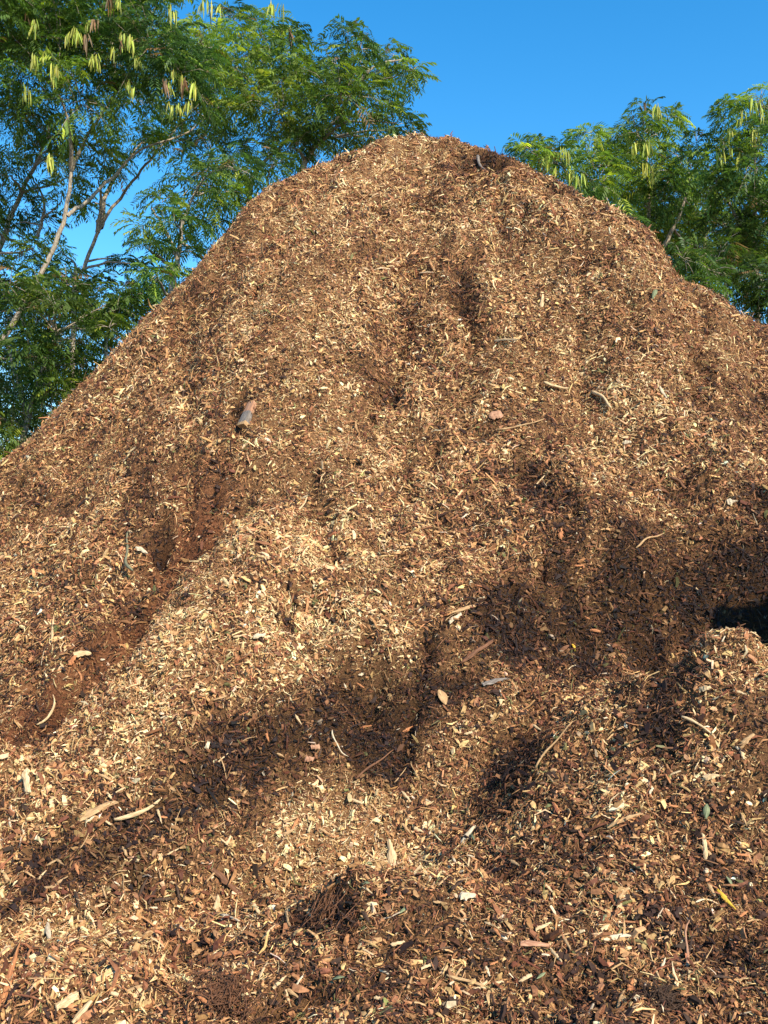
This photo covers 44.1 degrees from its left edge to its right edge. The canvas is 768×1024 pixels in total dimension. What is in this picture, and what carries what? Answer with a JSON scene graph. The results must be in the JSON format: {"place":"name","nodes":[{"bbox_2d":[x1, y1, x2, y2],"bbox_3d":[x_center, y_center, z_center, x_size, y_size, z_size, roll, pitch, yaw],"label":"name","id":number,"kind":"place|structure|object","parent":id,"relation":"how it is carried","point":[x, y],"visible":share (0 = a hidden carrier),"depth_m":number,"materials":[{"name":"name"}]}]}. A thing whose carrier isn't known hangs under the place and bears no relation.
{"place":"outdoors","nodes":[
{"label":"outdoors","id":0,"kind":"place"},
{"bbox_2d":[0,0,767,445],"label":"sky","id":1,"kind":"structure","parent":0,"point":[504,68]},
{"label":"ground","id":2,"kind":"structure","parent":0,"visible":0},
{"bbox_2d":[0,76,138,317],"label":"thin tree","id":3,"kind":"object","parent":2,"relation":"on","point":[8,219],"visible":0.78,"depth_m":13.98,"materials":[{"name":"green plant"}]},
{"bbox_2d":[0,254,159,463],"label":"broad shrub","id":4,"kind":"object","parent":2,"relation":"on","point":[112,311],"visible":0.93,"depth_m":11.45,"materials":[{"name":"green plant"}]},
{"bbox_2d":[0,259,176,460],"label":"shrub","id":5,"kind":"object","parent":2,"relation":"on","point":[108,346],"visible":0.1,"depth_m":15.25,"materials":[{"name":"green plant"}]},
{"bbox_2d":[0,0,246,339],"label":"leaning tree","id":6,"kind":"object","parent":2,"relation":"on","point":[114,31],"visible":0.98,"depth_m":12.56,"materials":[{"name":"green plant"}]},
{"bbox_2d":[36,0,320,392],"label":"forked tree","id":7,"kind":"object","parent":2,"relation":"on","point":[255,56],"visible":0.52,"depth_m":14.27,"materials":[{"name":"green plant"}]},
{"bbox_2d":[109,128,276,309],"bbox_3d":[-2.489,-1.824,12.736,2.322,7.659,3.044,0,-1,0],"label":"bushy tree","id":8,"kind":"object","parent":2,"relation":"on","point":[221,172],"visible":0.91,"depth_m":12.50,"materials":[{"name":"green plant"}]},
{"bbox_2d":[219,13,441,201],"bbox_3d":[-0.856,-2.614,13.558,3.267,9.273,3.544,0,-1,0],"label":"spreading tree","id":9,"kind":"object","parent":2,"relation":"on","point":[343,81],"visible":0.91,"depth_m":13.14,"materials":[{"name":"green plant"}]},
{"bbox_2d":[0,131,767,1023],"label":"mulch pile","id":10,"kind":"object","parent":2,"relation":"on","point":[366,305],"visible":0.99,"depth_m":4.75,"materials":[{"name":"brown wood"}]},
{"bbox_2d":[0,941,20,1004],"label":"wood chip","id":11,"kind":"object","parent":10,"relation":"on","point":[12,967],"visible":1,"depth_m":2.73,"materials":[{"name":"wood"}]},
{"bbox_2d":[21,768,30,793],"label":"wood chip","id":12,"kind":"object","parent":10,"relation":"on","point":[25,777],"visible":1,"depth_m":3.85,"materials":[{"name":"wood"}]},
{"bbox_2d":[36,695,55,724],"bbox_3d":[-1.590,0.941,4.495,0.047,0.165,0.016,16,-40,2],"label":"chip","id":13,"kind":"object","parent":10,"relation":"on","point":[49,714],"visible":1,"depth_m":4.48,"materials":[{"name":"brown wood"}]},
{"bbox_2d":[45,922,50,939],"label":"wood chip","id":14,"kind":"object","parent":10,"relation":"on","point":[48,930],"visible":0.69,"depth_m":3.35,"materials":[{"name":"wood"}]},
{"bbox_2d":[51,616,53,641],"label":"wood chip","id":15,"kind":"object","parent":10,"relation":"on","point":[52,632],"visible":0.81,"depth_m":5.06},
{"bbox_2d":[44,885,61,888],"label":"wood chip","id":16,"kind":"object","parent":10,"relation":"on","point":[48,887],"visible":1,"depth_m":3.51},
{"bbox_2d":[55,991,78,1010],"bbox_3d":[-0.890,1.376,2.671,0.074,0.014,0.029,-15,51,-44],"label":"wood chip","id":17,"kind":"object","parent":10,"relation":"on","point":[69,999],"visible":1,"depth_m":2.67,"materials":[{"name":"wood"}]},
{"bbox_2d":[68,654,76,665],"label":"wood chip","id":18,"kind":"object","parent":10,"relation":"on","point":[71,660],"visible":1,"depth_m":4.62,"materials":[{"name":"wood"}]},
{"bbox_2d":[74,863,78,874],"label":"wood chip","id":19,"kind":"object","parent":10,"relation":"on","point":[76,867],"visible":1,"depth_m":3.58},
{"bbox_2d":[74,891,81,910],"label":"wood chip","id":20,"kind":"object","parent":10,"relation":"on","point":[77,897],"visible":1,"depth_m":3.47,"materials":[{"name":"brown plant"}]},
{"bbox_2d":[71,1000,92,1023],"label":"wood chip","id":21,"kind":"object","parent":10,"relation":"on","point":[83,1010],"visible":1,"depth_m":2.62,"materials":[{"name":"wood"}]},
{"bbox_2d":[73,651,90,656],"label":"wood chip","id":22,"kind":"object","parent":10,"relation":"on","point":[79,653],"visible":1,"depth_m":4.65,"materials":[{"name":"wood"}]},
{"bbox_2d":[78,801,118,821],"bbox_3d":[-1.149,1.187,3.760,0.195,0.026,0.038,-20,46,-22],"label":"wood chip","id":23,"kind":"object","parent":10,"relation":"on","point":[91,812],"visible":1,"depth_m":3.75,"materials":[{"name":"wood"}]},
{"bbox_2d":[124,531,133,570],"bbox_3d":[-1.465,0.220,5.443,0.058,0.031,0.453,-20,34,-3],"label":"stick","id":24,"kind":"object","parent":10,"relation":"on","point":[126,564],"visible":1,"depth_m":5.40,"materials":[{"name":"wood"}]},
{"bbox_2d":[126,984,142,991],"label":"wood chip","id":25,"kind":"object","parent":10,"relation":"on","point":[133,988],"visible":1,"depth_m":2.69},
{"bbox_2d":[114,797,161,820],"bbox_3d":[-0.974,1.189,3.776,0.200,0.019,0.033,-18,50,-30],"label":"stick","id":26,"kind":"object","parent":10,"relation":"on","point":[131,815],"visible":1,"depth_m":3.76,"materials":[{"name":"brown wood"}]},
{"bbox_2d":[135,546,147,553],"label":"wood chip","id":27,"kind":"object","parent":10,"relation":"on","point":[141,549],"visible":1,"depth_m":5.42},
{"bbox_2d":[138,878,147,896],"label":"wood chip","id":28,"kind":"object","parent":10,"relation":"on","point":[142,887],"visible":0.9,"depth_m":3.58,"materials":[{"name":"brown plant"}]},
{"bbox_2d":[155,897,177,900],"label":"wood chip","id":29,"kind":"object","parent":10,"relation":"on","point":[162,899],"visible":1,"depth_m":3.56,"materials":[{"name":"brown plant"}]},
{"bbox_2d":[176,883,180,900],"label":"wood chip","id":30,"kind":"object","parent":10,"relation":"on","point":[178,892],"visible":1,"depth_m":3.60,"materials":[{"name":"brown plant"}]},
{"bbox_2d":[213,894,220,911],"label":"wood chip","id":31,"kind":"object","parent":10,"relation":"on","point":[217,904],"visible":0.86,"depth_m":3.60,"materials":[{"name":"wood"}]},
{"bbox_2d":[197,950,240,963],"bbox_3d":[-0.523,1.400,2.988,0.203,0.023,0.027,-26,13,24],"label":"wood chip","id":32,"kind":"object","parent":10,"relation":"on","point":[220,954],"visible":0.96,"depth_m":2.97,"materials":[{"name":"wood"}]},
{"bbox_2d":[211,912,239,920],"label":"stick","id":33,"kind":"object","parent":10,"relation":"on","point":[231,917],"visible":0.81,"depth_m":3.23,"materials":[{"name":"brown wood"}]},
{"bbox_2d":[209,867,242,897],"bbox_3d":[-0.607,1.430,3.666,0.030,0.168,0.012,-46,-8,-42],"label":"wood chip","id":34,"kind":"object","parent":10,"relation":"on","point":[221,876],"visible":0.99,"depth_m":3.66,"materials":[{"name":"brown plant"}]},
{"bbox_2d":[176,941,287,1023],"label":"fibre clump","id":35,"kind":"object","parent":10,"relation":"on","point":[217,998],"visible":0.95,"depth_m":2.68,"materials":[{"name":"brown plant"}]},
{"bbox_2d":[197,995,211,1006],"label":"wood chip","id":36,"kind":"object","parent":35,"relation":"on","point":[202,998],"visible":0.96,"depth_m":2.69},
{"bbox_2d":[233,634,252,637],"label":"stick","id":37,"kind":"object","parent":10,"relation":"on","point":[236,636],"visible":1,"depth_m":4.37,"materials":[{"name":"brown wood"}]},
{"bbox_2d":[237,400,256,427],"bbox_3d":[-0.844,-0.602,5.886,0.068,0.190,0.054,-9,-40,41],"label":"wooden block","id":38,"kind":"object","parent":10,"relation":"on","point":[245,419],"depth_m":5.86,"materials":[{"name":"grey wood"}]},
{"bbox_2d":[253,633,265,638],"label":"wood chip","id":39,"kind":"object","parent":10,"relation":"on","point":[257,635],"visible":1,"depth_m":4.39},
{"bbox_2d":[259,962,267,977],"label":"wood chip","id":40,"kind":"object","parent":10,"relation":"on","point":[261,972],"visible":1,"depth_m":2.74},
{"bbox_2d":[272,976,285,988],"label":"wood chip","id":41,"kind":"object","parent":10,"relation":"on","point":[276,984],"visible":0.96,"depth_m":2.71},
{"bbox_2d":[285,911,290,926],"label":"wood chip","id":42,"kind":"object","parent":10,"relation":"on","point":[287,917],"visible":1,"depth_m":3.04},
{"bbox_2d":[283,828,295,835],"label":"wood chip","id":43,"kind":"object","parent":10,"relation":"on","point":[288,832],"visible":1,"depth_m":3.79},
{"bbox_2d":[287,988,298,998],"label":"wood chip","id":44,"kind":"object","parent":10,"relation":"on","point":[289,990],"visible":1,"depth_m":2.70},
{"bbox_2d":[291,817,298,828],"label":"wood chip","id":45,"kind":"object","parent":10,"relation":"on","point":[295,822],"visible":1,"depth_m":3.82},
{"bbox_2d":[304,756,313,761],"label":"wood chip","id":46,"kind":"object","parent":10,"relation":"on","point":[308,758],"visible":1,"depth_m":4.03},
{"bbox_2d":[310,744,319,749],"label":"wood chip","id":47,"kind":"object","parent":10,"relation":"on","point":[315,746],"visible":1,"depth_m":4.06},
{"bbox_2d":[316,596,322,613],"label":"stick","id":48,"kind":"object","parent":10,"relation":"on","point":[318,608],"visible":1,"depth_m":4.69,"materials":[{"name":"beige wood"}]},
{"bbox_2d":[318,597,328,616],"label":"stick","id":49,"kind":"object","parent":10,"relation":"on","point":[321,610],"visible":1,"depth_m":4.69,"materials":[{"name":"brown wood"}]},
{"bbox_2d":[301,857,372,928],"bbox_3d":[-0.184,1.251,3.004,0.071,0.320,0.436,43,-11,-11],"label":"fibre clump","id":50,"kind":"object","parent":10,"relation":"on","point":[328,905],"visible":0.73,"depth_m":2.97,"materials":[{"name":"brown plant"}]},
{"bbox_2d":[331,730,348,756],"bbox_3d":[-0.196,1.004,4.101,0.025,0.133,0.011,-21,-17,-42],"label":"root","id":51,"kind":"object","parent":10,"relation":"on","point":[333,737],"visible":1,"depth_m":4.09,"materials":[{"name":"brown wood"}]},
{"bbox_2d":[361,911,370,924],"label":"wood chip","id":52,"kind":"object","parent":10,"relation":"on","point":[365,915],"visible":1,"depth_m":2.87,"materials":[{"name":"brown wood"}]},
{"bbox_2d":[355,750,392,779],"bbox_3d":[-0.041,1.079,4.060,0.216,0.012,0.018,-30,39,-30],"label":"stick","id":53,"kind":"object","parent":10,"relation":"on","point":[364,770],"visible":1,"depth_m":4.05,"materials":[{"name":"wood"}]},
{"bbox_2d":[387,839,396,865],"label":"wood chip","id":54,"kind":"object","parent":10,"relation":"on","point":[391,854],"visible":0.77,"depth_m":3.77,"materials":[{"name":"wood"}]},
{"bbox_2d":[391,940,404,945],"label":"wood chip","id":55,"kind":"object","parent":10,"relation":"on","point":[396,943],"visible":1,"depth_m":2.80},
{"bbox_2d":[421,963,431,969],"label":"wood chip","id":56,"kind":"object","parent":10,"relation":"on","point":[426,966],"visible":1,"depth_m":2.71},
{"bbox_2d":[438,690,447,704],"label":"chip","id":57,"kind":"object","parent":10,"relation":"on","point":[442,696],"visible":1,"depth_m":4.29,"materials":[{"name":"beige plant"}]},
{"bbox_2d":[449,612,461,623],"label":"wood chip","id":58,"kind":"object","parent":10,"relation":"on","point":[451,620],"visible":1,"depth_m":4.60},
{"bbox_2d":[451,878,464,889],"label":"wood chip","id":59,"kind":"object","parent":10,"relation":"on","point":[456,884],"visible":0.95,"depth_m":2.98,"materials":[{"name":"brown wood"}]},
{"bbox_2d":[454,984,461,995],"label":"wood chip","id":60,"kind":"object","parent":10,"relation":"on","point":[457,987],"visible":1,"depth_m":2.67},
{"bbox_2d":[451,602,482,612],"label":"wood chip","id":61,"kind":"object","parent":10,"relation":"on","point":[462,608],"visible":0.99,"depth_m":4.65,"materials":[{"name":"wood"}]},
{"bbox_2d":[459,891,475,900],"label":"wood chip","id":62,"kind":"object","parent":10,"relation":"on","point":[464,896],"visible":1,"depth_m":2.93,"materials":[{"name":"wood"}]},
{"bbox_2d":[460,825,475,843],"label":"wood chip","id":63,"kind":"object","parent":10,"relation":"on","point":[469,832],"visible":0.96,"depth_m":3.64,"materials":[{"name":"wood"}]},
{"bbox_2d":[446,974,498,991],"bbox_3d":[0.259,1.339,2.692,0.168,0.010,0.013,14,31,6],"label":"stick","id":64,"kind":"object","parent":10,"relation":"on","point":[463,980],"visible":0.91,"depth_m":2.69,"materials":[{"name":"beige wood"}]},
{"bbox_2d":[460,639,493,663],"bbox_3d":[0.443,0.661,4.504,0.232,0.023,0.021,-29,-27,-32],"label":"wood chip","id":65,"kind":"object","parent":10,"relation":"on","point":[473,653],"visible":1,"depth_m":4.49,"materials":[{"name":"brown plant"}]},
{"bbox_2d":[476,155,482,168],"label":"stick","id":66,"kind":"object","parent":10,"relation":"on","point":[478,161],"visible":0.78,"depth_m":9.52,"materials":[{"name":"grey wood"}]},
{"bbox_2d":[482,678,509,685],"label":"wood chip","id":67,"kind":"object","parent":10,"relation":"on","point":[491,681],"visible":1,"depth_m":4.39,"materials":[{"name":"wood"}]},
{"bbox_2d":[489,411,502,419],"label":"wood chip","id":68,"kind":"object","parent":10,"relation":"on","point":[494,415],"visible":1,"depth_m":6.00,"materials":[{"name":"wood"}]},
{"bbox_2d":[487,929,506,935],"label":"wood chip","id":69,"kind":"object","parent":10,"relation":"on","point":[493,931],"visible":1,"depth_m":2.82,"materials":[{"name":"brown plant"}]},
{"bbox_2d":[490,923,511,934],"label":"stick","id":70,"kind":"object","parent":10,"relation":"on","point":[495,926],"visible":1,"depth_m":2.83,"materials":[{"name":"beige wood"}]},
{"bbox_2d":[497,809,510,812],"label":"wood chip","id":71,"kind":"object","parent":10,"relation":"on","point":[501,810],"visible":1,"depth_m":3.64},
{"bbox_2d":[494,338,518,341],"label":"wood chip","id":72,"kind":"object","parent":10,"relation":"on","point":[503,339],"visible":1,"depth_m":6.61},
{"bbox_2d":[497,418,544,429],"bbox_3d":[0.856,-0.544,5.903,0.324,0.013,0.026,-14,47,-14],"label":"stick","id":73,"kind":"object","parent":10,"relation":"on","point":[506,428],"visible":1,"depth_m":5.88,"materials":[{"name":"beige wood"}]},
{"bbox_2d":[518,973,532,981],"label":"wood chip","id":74,"kind":"object","parent":10,"relation":"on","point":[527,976],"visible":1,"depth_m":2.72,"materials":[{"name":"wood"}]},
{"bbox_2d":[519,940,552,947],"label":"wood chip","id":75,"kind":"object","parent":10,"relation":"on","point":[527,943],"visible":1,"depth_m":2.80,"materials":[{"name":"wood"}]},
{"bbox_2d":[535,924,547,930],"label":"wood chip","id":76,"kind":"object","parent":10,"relation":"on","point":[540,927],"visible":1,"depth_m":2.86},
{"bbox_2d":[539,294,543,306],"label":"wood chip","id":77,"kind":"object","parent":10,"relation":"on","point":[541,304],"visible":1,"depth_m":6.99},
{"bbox_2d":[535,721,572,768],"bbox_3d":[0.668,0.915,3.736,0.013,0.239,0.023,50,-12,-33],"label":"stick","id":78,"kind":"object","parent":10,"relation":"on","point":[547,749],"visible":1,"depth_m":3.73,"materials":[{"name":"beige wood"}]},
{"bbox_2d":[543,381,566,388],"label":"stick","id":79,"kind":"object","parent":10,"relation":"on","point":[550,384],"visible":1,"depth_m":6.29,"materials":[{"name":"brown wood"}]},
{"bbox_2d":[549,948,561,961],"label":"wood chip","id":80,"kind":"object","parent":10,"relation":"on","point":[554,952],"visible":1,"depth_m":2.78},
{"bbox_2d":[558,528,563,538],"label":"wood chip","id":81,"kind":"object","parent":10,"relation":"on","point":[560,535],"visible":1,"depth_m":5.25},
{"bbox_2d":[562,934,570,948],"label":"wood chip","id":82,"kind":"object","parent":10,"relation":"on","point":[566,942],"visible":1,"depth_m":2.79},
{"bbox_2d":[591,390,610,407],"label":"stick","id":83,"kind":"object","parent":10,"relation":"on","point":[601,396],"visible":1,"depth_m":6.24,"materials":[{"name":"brown wood"}]},
{"bbox_2d":[603,933,630,940],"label":"wood chip","id":84,"kind":"object","parent":10,"relation":"on","point":[614,936],"visible":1,"depth_m":2.85,"materials":[{"name":"wood"}]},
{"bbox_2d":[616,989,624,1007],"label":"wood chip","id":85,"kind":"object","parent":10,"relation":"on","point":[619,1001],"visible":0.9,"depth_m":2.63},
{"bbox_2d":[619,886,629,898],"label":"wood chip","id":86,"kind":"object","parent":10,"relation":"on","point":[621,895],"visible":1,"depth_m":3.01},
{"bbox_2d":[608,812,642,827],"bbox_3d":[0.847,1.081,3.337,0.140,0.015,0.020,-20,41,-4],"label":"wood chip","id":87,"kind":"object","parent":10,"relation":"on","point":[613,823],"visible":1,"depth_m":3.33,"materials":[{"name":"wood"}]},
{"bbox_2d":[627,978,633,991],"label":"wood chip","id":88,"kind":"object","parent":10,"relation":"on","point":[630,987],"visible":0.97,"depth_m":2.69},
{"bbox_2d":[635,533,663,547],"bbox_3d":[1.476,0.150,5.276,0.242,0.030,0.018,-21,-29,-31],"label":"stick","id":89,"kind":"object","parent":10,"relation":"on","point":[642,542],"visible":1,"depth_m":5.26,"materials":[{"name":"beige wood"}]},
{"bbox_2d":[652,289,657,298],"bbox_3d":[1.981,-1.600,6.939,0.033,0.108,0.019,19,-29,15],"label":"leaf","id":90,"kind":"object","parent":10,"relation":"on","point":[654,292],"visible":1,"depth_m":6.93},
{"bbox_2d":[613,971,698,1023],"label":"fibre clump","id":91,"kind":"object","parent":10,"relation":"on","point":[662,997],"visible":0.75,"depth_m":2.61,"materials":[{"name":"brown plant"}]},
{"bbox_2d":[670,477,685,488],"bbox_3d":[1.793,-0.169,5.713,0.146,0.038,0.031,40,-19,23],"label":"root","id":92,"kind":"object","parent":10,"relation":"on","point":[678,480],"visible":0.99,"depth_m":5.71,"materials":[{"name":"brown plant"}]},
{"bbox_2d":[684,920,689,966],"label":"stick","id":93,"kind":"object","parent":10,"relation":"on","point":[687,951],"visible":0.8,"depth_m":2.83,"materials":[{"name":"brown wood"}]},
{"bbox_2d":[681,716,715,737],"bbox_3d":[1.174,0.797,3.530,0.143,0.019,0.013,32,-16,32],"label":"stick","id":94,"kind":"object","parent":10,"relation":"on","point":[694,721],"visible":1,"depth_m":3.54,"materials":[{"name":"brown wood"}]},
{"bbox_2d":[701,833,707,858],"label":"wood chip","id":95,"kind":"object","parent":10,"relation":"on","point":[705,851],"visible":1,"depth_m":3.23,"materials":[{"name":"wood"}]},
{"bbox_2d":[699,685,710,692],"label":"wood chip","id":96,"kind":"object","parent":10,"relation":"on","point":[704,688],"visible":1,"depth_m":3.61,"materials":[{"name":"wood"}]},
{"bbox_2d":[703,804,709,818],"bbox_3d":[1.127,1.045,3.314,0.023,0.053,0.008,4,-32,20],"label":"leaf","id":97,"kind":"object","parent":10,"relation":"on","point":[706,812],"visible":1,"depth_m":3.31,"materials":[{"name":"plant"}]},
{"bbox_2d":[706,840,713,850],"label":"wood chip","id":98,"kind":"object","parent":10,"relation":"on","point":[709,844],"visible":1,"depth_m":3.23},
{"bbox_2d":[702,773,719,779],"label":"wood chip","id":99,"kind":"object","parent":10,"relation":"on","point":[708,776],"visible":1,"depth_m":3.39,"materials":[{"name":"wood"}]},
{"bbox_2d":[707,883,715,895],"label":"wood chip","id":100,"kind":"object","parent":10,"relation":"on","point":[711,889],"visible":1,"depth_m":3.10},
{"bbox_2d":[712,974,729,978],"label":"wood chip","id":101,"kind":"object","parent":10,"relation":"on","point":[721,976],"visible":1,"depth_m":2.70,"materials":[{"name":"brown plant"}]},
{"bbox_2d":[717,889,736,909],"bbox_3d":[1.109,1.255,3.072,0.018,0.006,0.083,-21,44,-22],"label":"wood chip","id":102,"kind":"object","parent":10,"relation":"on","point":[723,896],"visible":1,"depth_m":3.07,"materials":[{"name":"yellow plant"}]},
{"bbox_2d":[727,498,737,504],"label":"wood chip","id":103,"kind":"object","parent":10,"relation":"on","point":[730,501],"visible":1,"depth_m":5.50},
{"bbox_2d":[730,819,748,826],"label":"wood chip","id":104,"kind":"object","parent":10,"relation":"on","point":[737,822],"visible":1,"depth_m":3.29,"materials":[{"name":"brown plant"}]},
{"bbox_2d":[738,733,754,747],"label":"wood chip","id":105,"kind":"object","parent":10,"relation":"on","point":[744,741],"visible":1,"depth_m":3.44,"materials":[{"name":"wood"}]},
{"bbox_2d":[744,950,757,961],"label":"wood chip","id":106,"kind":"object","parent":10,"relation":"on","point":[751,955],"visible":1,"depth_m":2.83,"materials":[{"name":"brown plant"}]},
{"bbox_2d":[503,122,657,230],"bbox_3d":[2.815,-1.960,13.526,2.373,7.964,2.884,0,-1,0],"label":"rounded tree","id":107,"kind":"object","parent":2,"relation":"on","point":[543,155],"visible":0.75,"depth_m":13.09,"materials":[{"name":"green plant"}]},
{"bbox_2d":[583,95,736,284],"bbox_3d":[4.465,-2.290,14.581,2.739,8.666,3.326,0,-1,0],"label":"peaked tree","id":108,"kind":"object","parent":2,"relation":"on","point":[649,174],"visible":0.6,"depth_m":14.03,"materials":[{"name":"green plant"}]},
{"bbox_2d":[577,156,767,303],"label":"back tree","id":109,"kind":"object","parent":2,"relation":"on","point":[715,228],"visible":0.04,"depth_m":16.98,"materials":[{"name":"green plant"}]},
{"bbox_2d":[663,223,767,323],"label":"shrub","id":110,"kind":"object","parent":2,"relation":"on","point":[754,297],"visible":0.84,"depth_m":12.28,"materials":[{"name":"green plant"}]},
{"bbox_2d":[680,81,767,320],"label":"tall tree","id":111,"kind":"object","parent":2,"relation":"on","point":[749,145],"visible":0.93,"depth_m":12.87,"materials":[{"name":"green plant"}]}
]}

